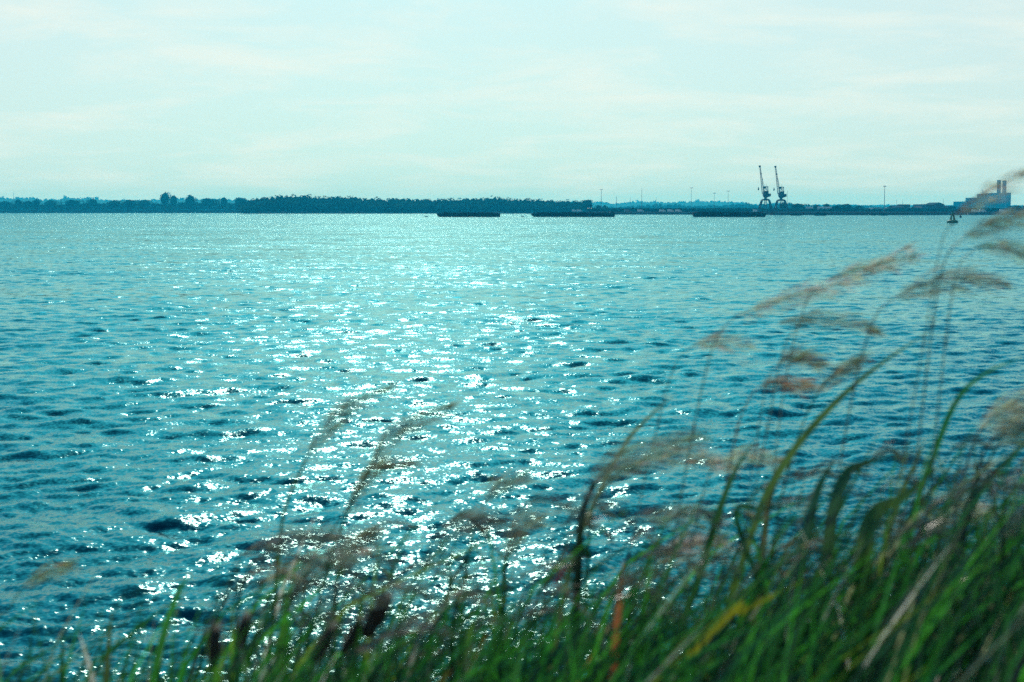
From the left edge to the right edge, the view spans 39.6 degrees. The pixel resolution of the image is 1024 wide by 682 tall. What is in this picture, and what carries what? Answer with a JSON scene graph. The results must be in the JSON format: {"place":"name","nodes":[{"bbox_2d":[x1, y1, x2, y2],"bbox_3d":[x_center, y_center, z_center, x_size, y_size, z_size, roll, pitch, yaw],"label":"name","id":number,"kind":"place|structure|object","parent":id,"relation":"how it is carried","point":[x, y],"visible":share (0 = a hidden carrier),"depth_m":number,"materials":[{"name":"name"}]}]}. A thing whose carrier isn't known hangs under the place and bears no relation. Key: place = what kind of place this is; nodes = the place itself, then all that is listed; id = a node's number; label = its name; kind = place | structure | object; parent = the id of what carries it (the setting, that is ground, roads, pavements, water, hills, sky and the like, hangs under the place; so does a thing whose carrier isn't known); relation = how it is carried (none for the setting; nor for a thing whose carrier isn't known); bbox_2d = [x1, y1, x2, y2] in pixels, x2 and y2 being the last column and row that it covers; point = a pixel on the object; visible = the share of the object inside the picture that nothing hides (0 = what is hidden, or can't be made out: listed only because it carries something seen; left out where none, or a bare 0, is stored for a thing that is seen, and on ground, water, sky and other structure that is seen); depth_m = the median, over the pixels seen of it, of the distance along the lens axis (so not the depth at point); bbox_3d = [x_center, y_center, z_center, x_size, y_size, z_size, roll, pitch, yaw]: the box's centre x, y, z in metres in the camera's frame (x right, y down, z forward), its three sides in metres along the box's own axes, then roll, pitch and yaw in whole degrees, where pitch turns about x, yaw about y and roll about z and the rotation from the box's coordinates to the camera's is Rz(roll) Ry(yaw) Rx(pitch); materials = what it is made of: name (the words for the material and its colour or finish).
{"place":"outdoors","nodes":[
{"label":"outdoors","id":0,"kind":"place"},
{"bbox_2d":[0,553,83,615],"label":"plume grass","id":1,"kind":"object","parent":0,"point":[60,571],"depth_m":2.73,"materials":[{"name":"beige plant"}]},
{"bbox_2d":[0,198,234,209],"bbox_3d":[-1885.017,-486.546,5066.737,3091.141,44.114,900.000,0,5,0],"label":"hills","id":2,"kind":"structure","parent":0,"point":[84,200],"depth_m":4893.74,"materials":[{"name":"green plant"}]},
{"bbox_2d":[0,196,247,200],"bbox_3d":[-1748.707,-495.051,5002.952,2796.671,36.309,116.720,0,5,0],"label":"hilltop woodland","id":3,"kind":"object","parent":2,"relation":"on","point":[182,198],"visible":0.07,"depth_m":5031.68,"materials":[{"name":"green plant"}]},
{"bbox_2d":[244,541,381,646],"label":"plume grass","id":4,"kind":"object","parent":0,"point":[272,577],"depth_m":2.62,"materials":[{"name":"brown plant"}]},
{"bbox_2d":[288,556,352,609],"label":"plume grass","id":5,"kind":"object","parent":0,"point":[317,575],"depth_m":2.59,"materials":[{"name":"beige plant"}]},
{"bbox_2d":[266,380,399,681],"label":"plume grass","id":6,"kind":"object","parent":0,"point":[332,418],"depth_m":2.60,"materials":[{"name":"beige plant"}]},
{"bbox_2d":[333,514,389,669],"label":"plume grass","id":7,"kind":"object","parent":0,"point":[369,534],"depth_m":2.47,"materials":[{"name":"brown plant"}]},
{"bbox_2d":[293,446,430,678],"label":"plume grass","id":8,"kind":"object","parent":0,"point":[407,463],"depth_m":2.73,"materials":[{"name":"beige plant"}]},
{"bbox_2d":[298,401,461,673],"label":"plume grass","id":9,"kind":"object","parent":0,"point":[406,427],"depth_m":2.63,"materials":[{"name":"beige plant"}]},
{"bbox_2d":[459,462,536,655],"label":"plume grass","id":10,"kind":"object","parent":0,"point":[491,494],"depth_m":2.48,"materials":[{"name":"beige plant"}]},
{"bbox_2d":[0,210,1020,214],"bbox_3d":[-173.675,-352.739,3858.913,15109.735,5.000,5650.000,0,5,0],"label":"land","id":11,"kind":"structure","parent":0,"point":[340,212],"depth_m":1541.71,"materials":[{"name":"stone"}]},
{"bbox_2d":[0,201,10,209],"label":"tree","id":12,"kind":"object","parent":11,"relation":"on","point":[5,204],"visible":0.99,"depth_m":1891.88,"materials":[{"name":"green plant"}]},
{"bbox_2d":[12,199,22,209],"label":"tree","id":13,"kind":"object","parent":11,"relation":"on","point":[18,203],"visible":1,"depth_m":1888.32,"materials":[{"name":"green plant"}]},
{"bbox_2d":[23,201,32,207],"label":"tree","id":14,"kind":"object","parent":11,"relation":"on","point":[27,204],"visible":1,"depth_m":1892.28,"materials":[{"name":"green plant"}]},
{"bbox_2d":[32,199,41,209],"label":"tree","id":15,"kind":"object","parent":11,"relation":"on","point":[36,203],"visible":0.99,"depth_m":1888.22,"materials":[{"name":"green plant"}]},
{"bbox_2d":[42,200,58,209],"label":"tree","id":16,"kind":"object","parent":11,"relation":"on","point":[50,203],"visible":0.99,"depth_m":1891.04,"materials":[{"name":"green plant"}]},
{"bbox_2d":[59,200,83,209],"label":"tree","id":17,"kind":"object","parent":11,"relation":"on","point":[72,203],"visible":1,"depth_m":1890.87,"materials":[{"name":"green plant"}]},
{"bbox_2d":[85,199,96,209],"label":"tree","id":18,"kind":"object","parent":11,"relation":"on","point":[92,203],"visible":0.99,"depth_m":1888.09,"materials":[{"name":"green plant"}]},
{"bbox_2d":[106,200,122,209],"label":"tree","id":19,"kind":"object","parent":11,"relation":"on","point":[113,204],"visible":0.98,"depth_m":1890.50,"materials":[{"name":"green plant"}]},
{"bbox_2d":[0,202,238,209],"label":"shore scrub","id":20,"kind":"object","parent":11,"relation":"on","point":[155,206],"visible":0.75,"depth_m":1921.34,"materials":[{"name":"green plant"}]},
{"bbox_2d":[122,200,138,209],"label":"tree","id":21,"kind":"object","parent":11,"relation":"on","point":[130,203],"visible":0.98,"depth_m":1891.31,"materials":[{"name":"green plant"}]},
{"bbox_2d":[135,199,152,209],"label":"tree","id":22,"kind":"object","parent":11,"relation":"on","point":[145,203],"visible":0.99,"depth_m":1890.49,"materials":[{"name":"green plant"}]},
{"bbox_2d":[160,191,170,209],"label":"tree","id":23,"kind":"object","parent":11,"relation":"on","point":[164,198],"visible":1,"depth_m":1887.03,"materials":[{"name":"green plant"}]},
{"bbox_2d":[168,195,176,207],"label":"tree","id":24,"kind":"object","parent":11,"relation":"on","point":[173,200],"visible":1,"depth_m":1890.57,"materials":[{"name":"green plant"}]},
{"bbox_2d":[185,195,197,209],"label":"tree","id":25,"kind":"object","parent":11,"relation":"on","point":[190,201],"visible":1,"depth_m":1887.81,"materials":[{"name":"green plant"}]},
{"bbox_2d":[200,198,219,209],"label":"tree","id":26,"kind":"object","parent":11,"relation":"on","point":[207,202],"visible":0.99,"depth_m":1892.04,"materials":[{"name":"green plant"}]},
{"bbox_2d":[218,197,227,209],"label":"tree","id":27,"kind":"object","parent":11,"relation":"on","point":[224,201],"visible":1,"depth_m":1888.75,"materials":[{"name":"green plant"}]},
{"bbox_2d":[234,197,246,206],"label":"tree","id":28,"kind":"object","parent":11,"relation":"on","point":[239,200],"visible":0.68,"depth_m":1866.59,"materials":[{"name":"green plant"}]},
{"bbox_2d":[237,194,593,212],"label":"woodland","id":29,"kind":"object","parent":11,"relation":"on","point":[303,203],"visible":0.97,"depth_m":1547.85,"materials":[{"name":"green plant"}]},
{"bbox_2d":[581,200,590,211],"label":"tree","id":30,"kind":"object","parent":11,"relation":"on","point":[586,204],"visible":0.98,"depth_m":1489.92,"materials":[{"name":"green plant"}]},
{"bbox_2d":[757,165,773,212],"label":"dock crane","id":31,"kind":"object","parent":11,"relation":"on","point":[766,194],"visible":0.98,"depth_m":1157.53,"materials":[{"name":"paint"}]},
{"bbox_2d":[773,166,788,211],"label":"dock crane","id":32,"kind":"object","parent":11,"relation":"on","point":[781,194],"visible":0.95,"depth_m":1157.05,"materials":[{"name":"paint"}]},
{"bbox_2d":[789,203,809,208],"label":"tree","id":33,"kind":"object","parent":11,"relation":"on","point":[798,205],"visible":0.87,"depth_m":1309.33,"materials":[{"name":"green plant"}]},
{"bbox_2d":[587,207,1023,211],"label":"quayside scrub","id":34,"kind":"object","parent":11,"relation":"on","point":[859,209],"visible":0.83,"depth_m":1253.10,"materials":[{"name":"green plant"}]},
{"bbox_2d":[607,202,1022,208],"bbox_3d":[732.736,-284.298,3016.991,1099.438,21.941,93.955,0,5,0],"label":"distant woodland","id":35,"kind":"object","parent":11,"relation":"on","point":[740,206],"visible":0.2,"depth_m":3040.67,"materials":[{"name":"green plant"}]},
{"bbox_2d":[829,205,845,208],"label":"tree","id":36,"kind":"object","parent":11,"relation":"on","point":[838,206],"visible":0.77,"depth_m":1300.75,"materials":[{"name":"green plant"}]},
{"bbox_2d":[839,204,852,208],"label":"tree","id":37,"kind":"object","parent":11,"relation":"on","point":[848,205],"visible":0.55,"depth_m":1310.69,"materials":[{"name":"green plant"}]},
{"bbox_2d":[887,205,903,211],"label":"warehouse","id":38,"kind":"structure","parent":11,"relation":"on","point":[897,206],"depth_m":1269.86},
{"bbox_2d":[897,204,909,208],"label":"warehouse","id":39,"kind":"structure","parent":11,"relation":"on","point":[905,206],"depth_m":1294.23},
{"bbox_2d":[913,204,926,208],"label":"warehouse","id":40,"kind":"structure","parent":11,"relation":"on","point":[924,206],"depth_m":1304.35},
{"bbox_2d":[927,202,944,208],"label":"warehouse","id":41,"kind":"structure","parent":11,"relation":"on","point":[936,205],"depth_m":1284.36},
{"bbox_2d":[953,180,1010,208],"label":"power station","id":42,"kind":"object","parent":11,"relation":"on","point":[1006,203],"visible":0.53,"depth_m":2585.31,"materials":[{"name":"metal"}]},
{"bbox_2d":[1007,205,1022,211],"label":"tree","id":43,"kind":"object","parent":11,"relation":"on","point":[1015,207],"visible":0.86,"depth_m":1221.93,"materials":[{"name":"green plant"}]},
{"bbox_2d":[0,213,1023,681],"bbox_3d":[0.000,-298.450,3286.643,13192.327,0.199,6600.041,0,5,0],"label":"water","id":44,"kind":"structure","parent":0,"point":[176,389],"depth_m":29.12,"materials":[{"name":"blue liquid"}]},
{"bbox_2d":[437,212,499,216],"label":"moored barge","id":45,"kind":"object","parent":44,"relation":"on","point":[469,214],"visible":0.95,"depth_m":753.48,"materials":[{"name":"paint"}]},
{"bbox_2d":[531,211,614,216],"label":"moored barge","id":46,"kind":"object","parent":44,"relation":"on","point":[574,214],"visible":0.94,"depth_m":763.44,"materials":[{"name":"paint"}]},
{"bbox_2d":[692,212,765,216],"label":"moored barge","id":47,"kind":"object","parent":44,"relation":"on","point":[729,214],"visible":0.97,"depth_m":758.46,"materials":[{"name":"paint"}]},
{"bbox_2d":[813,212,826,215],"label":"barge","id":48,"kind":"object","parent":44,"relation":"on","point":[820,214],"visible":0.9,"depth_m":939.10,"materials":[{"name":"paint"}]},
{"bbox_2d":[947,211,957,222],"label":"channel buoy","id":49,"kind":"object","parent":44,"relation":"on","point":[950,219],"visible":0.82,"depth_m":398.00,"materials":[{"name":"green paint"}]},
{"bbox_2d":[0,0,1023,204],"label":"sky","id":50,"kind":"structure","parent":0,"point":[922,101],"materials":[{"name":"white"}]},
{"bbox_2d":[498,501,560,681],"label":"plume grass","id":51,"kind":"object","parent":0,"point":[527,522],"depth_m":2.46,"materials":[{"name":"beige plant"}]},
{"bbox_2d":[538,547,583,666],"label":"plume grass","id":52,"kind":"object","parent":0,"point":[560,574],"depth_m":2.46,"materials":[{"name":"brown plant"}]},
{"bbox_2d":[570,424,718,681],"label":"plume grass","id":53,"kind":"object","parent":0,"point":[577,576],"depth_m":2.38,"materials":[{"name":"beige plant"}]},
{"bbox_2d":[582,439,742,659],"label":"plume grass","id":54,"kind":"object","parent":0,"point":[701,454],"depth_m":2.55,"materials":[{"name":"beige plant"}]},
{"bbox_2d":[623,329,761,581],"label":"plume grass","id":55,"kind":"object","parent":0,"point":[725,340],"depth_m":2.62,"materials":[{"name":"brown plant"}]},
{"bbox_2d":[678,442,794,617],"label":"plume grass","id":56,"kind":"object","parent":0,"point":[766,453],"depth_m":2.52,"materials":[{"name":"beige plant"}]},
{"bbox_2d":[592,202,888,207],"bbox_3d":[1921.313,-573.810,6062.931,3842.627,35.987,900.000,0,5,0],"label":"hills","id":57,"kind":"structure","parent":0,"point":[695,204],"depth_m":5857.84,"materials":[{"name":"green plant"}]},
{"bbox_2d":[571,199,1023,206],"bbox_3d":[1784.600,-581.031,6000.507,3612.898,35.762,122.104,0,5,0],"label":"hilltop woodland","id":58,"kind":"object","parent":57,"relation":"on","point":[697,200],"visible":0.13,"depth_m":6023.82,"materials":[{"name":"green plant"}]},
{"bbox_2d":[701,369,826,638],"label":"plume grass","id":59,"kind":"object","parent":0,"point":[803,383],"depth_m":2.50,"materials":[{"name":"brown plant"}]},
{"bbox_2d":[728,341,834,652],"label":"plume grass","id":60,"kind":"object","parent":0,"point":[803,356],"depth_m":2.48,"materials":[{"name":"brown plant"}]},
{"bbox_2d":[652,242,918,681],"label":"plume grass","id":61,"kind":"object","parent":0,"point":[818,289],"depth_m":2.57,"materials":[{"name":"brown plant"}]},
{"bbox_2d":[720,306,889,670],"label":"plume grass","id":62,"kind":"object","parent":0,"point":[874,330],"depth_m":2.51,"materials":[{"name":"brown plant"}]},
{"bbox_2d":[753,347,874,640],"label":"plume grass","id":63,"kind":"object","parent":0,"point":[840,370],"depth_m":2.50,"materials":[{"name":"brown plant"}]},
{"bbox_2d":[752,252,926,668],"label":"plume grass","id":64,"kind":"object","parent":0,"point":[867,267],"depth_m":2.63,"materials":[{"name":"brown plant"}]},
{"bbox_2d":[817,263,1021,601],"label":"plume grass","id":65,"kind":"object","parent":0,"point":[977,276],"depth_m":2.44,"materials":[{"name":"beige plant"}]},
{"bbox_2d":[879,168,1023,597],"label":"plume grass","id":66,"kind":"object","parent":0,"point":[988,192],"depth_m":2.29,"materials":[{"name":"beige plant"}]},
{"bbox_2d":[904,206,1023,567],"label":"plume grass","id":67,"kind":"object","parent":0,"point":[987,224],"depth_m":2.28,"materials":[{"name":"beige plant"}]},
{"bbox_2d":[917,233,1023,634],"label":"plume grass","id":68,"kind":"object","parent":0,"point":[1005,248],"depth_m":2.27,"materials":[{"name":"beige plant"}]},
{"bbox_2d":[929,385,1023,659],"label":"plume grass","id":69,"kind":"object","parent":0,"point":[1004,409],"depth_m":2.21,"materials":[{"name":"brown plant"}]},
{"bbox_2d":[948,412,1023,658],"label":"plume grass","id":70,"kind":"object","parent":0,"point":[1014,434],"depth_m":2.18,"materials":[{"name":"plant"}]},
{"bbox_2d":[953,494,1023,654],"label":"plume grass","id":71,"kind":"object","parent":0,"point":[1018,509],"depth_m":2.10,"materials":[{"name":"beige plant"}]},
{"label":"ground","id":72,"kind":"structure","parent":0,"visible":0},
{"bbox_2d":[59,627,63,681],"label":"grass blade","id":73,"kind":"object","parent":72,"relation":"on","point":[61,662],"depth_m":2.46,"materials":[{"name":"green plant"}]},
{"bbox_2d":[79,633,95,681],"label":"grass blade","id":74,"kind":"object","parent":72,"relation":"on","point":[89,665],"depth_m":2.34,"materials":[{"name":"grey plant"}]},
{"bbox_2d":[103,611,111,681],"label":"grass blade","id":75,"kind":"object","parent":72,"relation":"on","point":[106,671],"depth_m":2.46,"materials":[{"name":"green plant"}]},
{"bbox_2d":[150,574,191,681],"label":"grass blade","id":76,"kind":"object","parent":72,"relation":"on","point":[160,648],"depth_m":2.48,"materials":[{"name":"green plant"}]},
{"bbox_2d":[205,616,224,681],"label":"sedge","id":77,"kind":"object","parent":72,"relation":"on","point":[215,633],"visible":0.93,"depth_m":1.99,"materials":[{"name":"brown plant"}]},
{"bbox_2d":[213,666,219,681],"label":"grass blade","id":78,"kind":"object","parent":72,"relation":"on","point":[217,667],"depth_m":2.24,"materials":[{"name":"green plant"}]},
{"bbox_2d":[233,607,254,681],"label":"sedge","id":79,"kind":"object","parent":72,"relation":"on","point":[244,620],"visible":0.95,"depth_m":1.99,"materials":[{"name":"brown plant"}]},
{"bbox_2d":[269,555,299,681],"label":"grass blade","id":80,"kind":"object","parent":72,"relation":"on","point":[283,629],"depth_m":2.29,"materials":[{"name":"green plant"}]},
{"bbox_2d":[306,617,340,681],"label":"sedge","id":81,"kind":"object","parent":72,"relation":"on","point":[329,631],"visible":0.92,"depth_m":1.99,"materials":[{"name":"brown plant"}]},
{"bbox_2d":[334,611,364,681],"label":"sedge","id":82,"kind":"object","parent":72,"relation":"on","point":[351,641],"visible":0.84,"depth_m":1.99,"materials":[{"name":"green plant"}]},
{"bbox_2d":[345,579,364,681],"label":"grass blade","id":83,"kind":"object","parent":72,"relation":"on","point":[355,647],"depth_m":2.27,"materials":[{"name":"green plant"}]},
{"bbox_2d":[348,586,398,681],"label":"sedge","id":84,"kind":"object","parent":72,"relation":"on","point":[375,620],"visible":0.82,"depth_m":1.99,"materials":[{"name":"brown plant"}]},
{"bbox_2d":[459,607,472,672],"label":"grass blade","id":85,"kind":"object","parent":72,"relation":"on","point":[468,638],"depth_m":2.16,"materials":[{"name":"green plant"}]},
{"bbox_2d":[0,412,1023,681],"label":"grass","id":86,"kind":"structure","parent":72,"relation":"on","point":[902,644],"depth_m":2.06,"materials":[{"name":"green plant"}]},
{"bbox_2d":[547,394,674,669],"bbox_3d":[0.148,0.700,2.539,0.363,1.195,0.046,-3,6,-28],"label":"grass blade","id":87,"kind":"object","parent":72,"relation":"on","point":[628,439],"depth_m":2.49,"materials":[{"name":"plant"}]},
{"bbox_2d":[609,559,623,678],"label":"grass blade","id":88,"kind":"object","parent":72,"relation":"on","point":[618,611],"depth_m":2.15,"materials":[{"name":"green plant"}]},
{"bbox_2d":[606,502,731,644],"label":"plume grass","id":89,"kind":"object","parent":72,"relation":"on","point":[660,522],"depth_m":2.52,"materials":[{"name":"beige plant"}]},
{"bbox_2d":[618,526,734,654],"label":"plume grass","id":90,"kind":"object","parent":72,"relation":"on","point":[721,536],"depth_m":2.54,"materials":[{"name":"beige plant"}]},
{"bbox_2d":[668,439,755,671],"bbox_3d":[0.282,0.727,2.409,0.312,1.106,0.053,-2,6,-21],"label":"grass blade","id":91,"kind":"object","parent":72,"relation":"on","point":[722,502],"depth_m":2.40,"materials":[{"name":"green plant"}]},
{"bbox_2d":[661,563,840,681],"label":"grass blade","id":92,"kind":"object","parent":72,"relation":"on","point":[737,609],"depth_m":2.00,"materials":[{"name":"green plant"}]},
{"bbox_2d":[749,464,779,641],"bbox_3d":[0.445,0.737,2.499,0.164,1.126,0.024,-2,6,-24],"label":"grass blade","id":93,"kind":"object","parent":72,"relation":"on","point":[764,519],"depth_m":2.45,"materials":[{"name":"green plant"}]},
{"bbox_2d":[733,499,807,617],"bbox_3d":[0.464,0.754,2.364,0.210,0.994,0.084,-4,6,-34],"label":"grass blade","id":94,"kind":"object","parent":72,"relation":"on","point":[738,524],"depth_m":2.31,"materials":[{"name":"green plant"}]},
{"bbox_2d":[786,649,794,681],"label":"grass blade","id":95,"kind":"object","parent":72,"relation":"on","point":[792,671],"depth_m":1.96,"materials":[{"name":"green plant"}]},
{"bbox_2d":[776,456,836,674],"bbox_3d":[0.430,0.710,2.196,0.175,1.060,0.033,-2,6,-25],"label":"grass blade","id":96,"kind":"object","parent":72,"relation":"on","point":[816,495],"depth_m":2.17,"materials":[{"name":"green plant"}]},
{"bbox_2d":[704,331,929,681],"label":"grass blade","id":97,"kind":"object","parent":72,"relation":"on","point":[801,440],"depth_m":2.28,"materials":[{"name":"green plant"}]},
{"bbox_2d":[816,456,892,680],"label":"grass blade","id":98,"kind":"object","parent":72,"relation":"on","point":[844,476],"depth_m":2.15,"materials":[{"name":"green plant"}]},
{"bbox_2d":[854,465,940,672],"bbox_3d":[0.601,0.733,2.221,0.187,1.070,0.024,-3,6,-33],"label":"grass blade","id":99,"kind":"object","parent":72,"relation":"on","point":[878,512],"depth_m":2.14,"materials":[{"name":"green plant"}]},
{"bbox_2d":[873,436,926,603],"bbox_3d":[0.598,0.698,2.392,0.228,1.075,0.038,-2,6,-18],"label":"grass blade","id":100,"kind":"object","parent":72,"relation":"on","point":[903,486],"depth_m":2.37,"materials":[{"name":"green plant"}]},
{"bbox_2d":[894,498,1005,617],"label":"plume grass","id":101,"kind":"object","parent":72,"relation":"on","point":[978,509],"depth_m":2.33,"materials":[{"name":"beige plant"}]},
{"bbox_2d":[885,357,1021,605],"bbox_3d":[0.666,0.634,2.329,0.455,1.199,0.066,-2,6,-23],"label":"grass blade","id":102,"kind":"object","parent":72,"relation":"on","point":[945,423],"depth_m":2.29,"materials":[{"name":"green plant"}]},
{"bbox_2d":[933,446,1022,603],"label":"grass blade","id":103,"kind":"object","parent":72,"relation":"on","point":[1000,466],"depth_m":2.29,"materials":[{"name":"green plant"}]}
]}

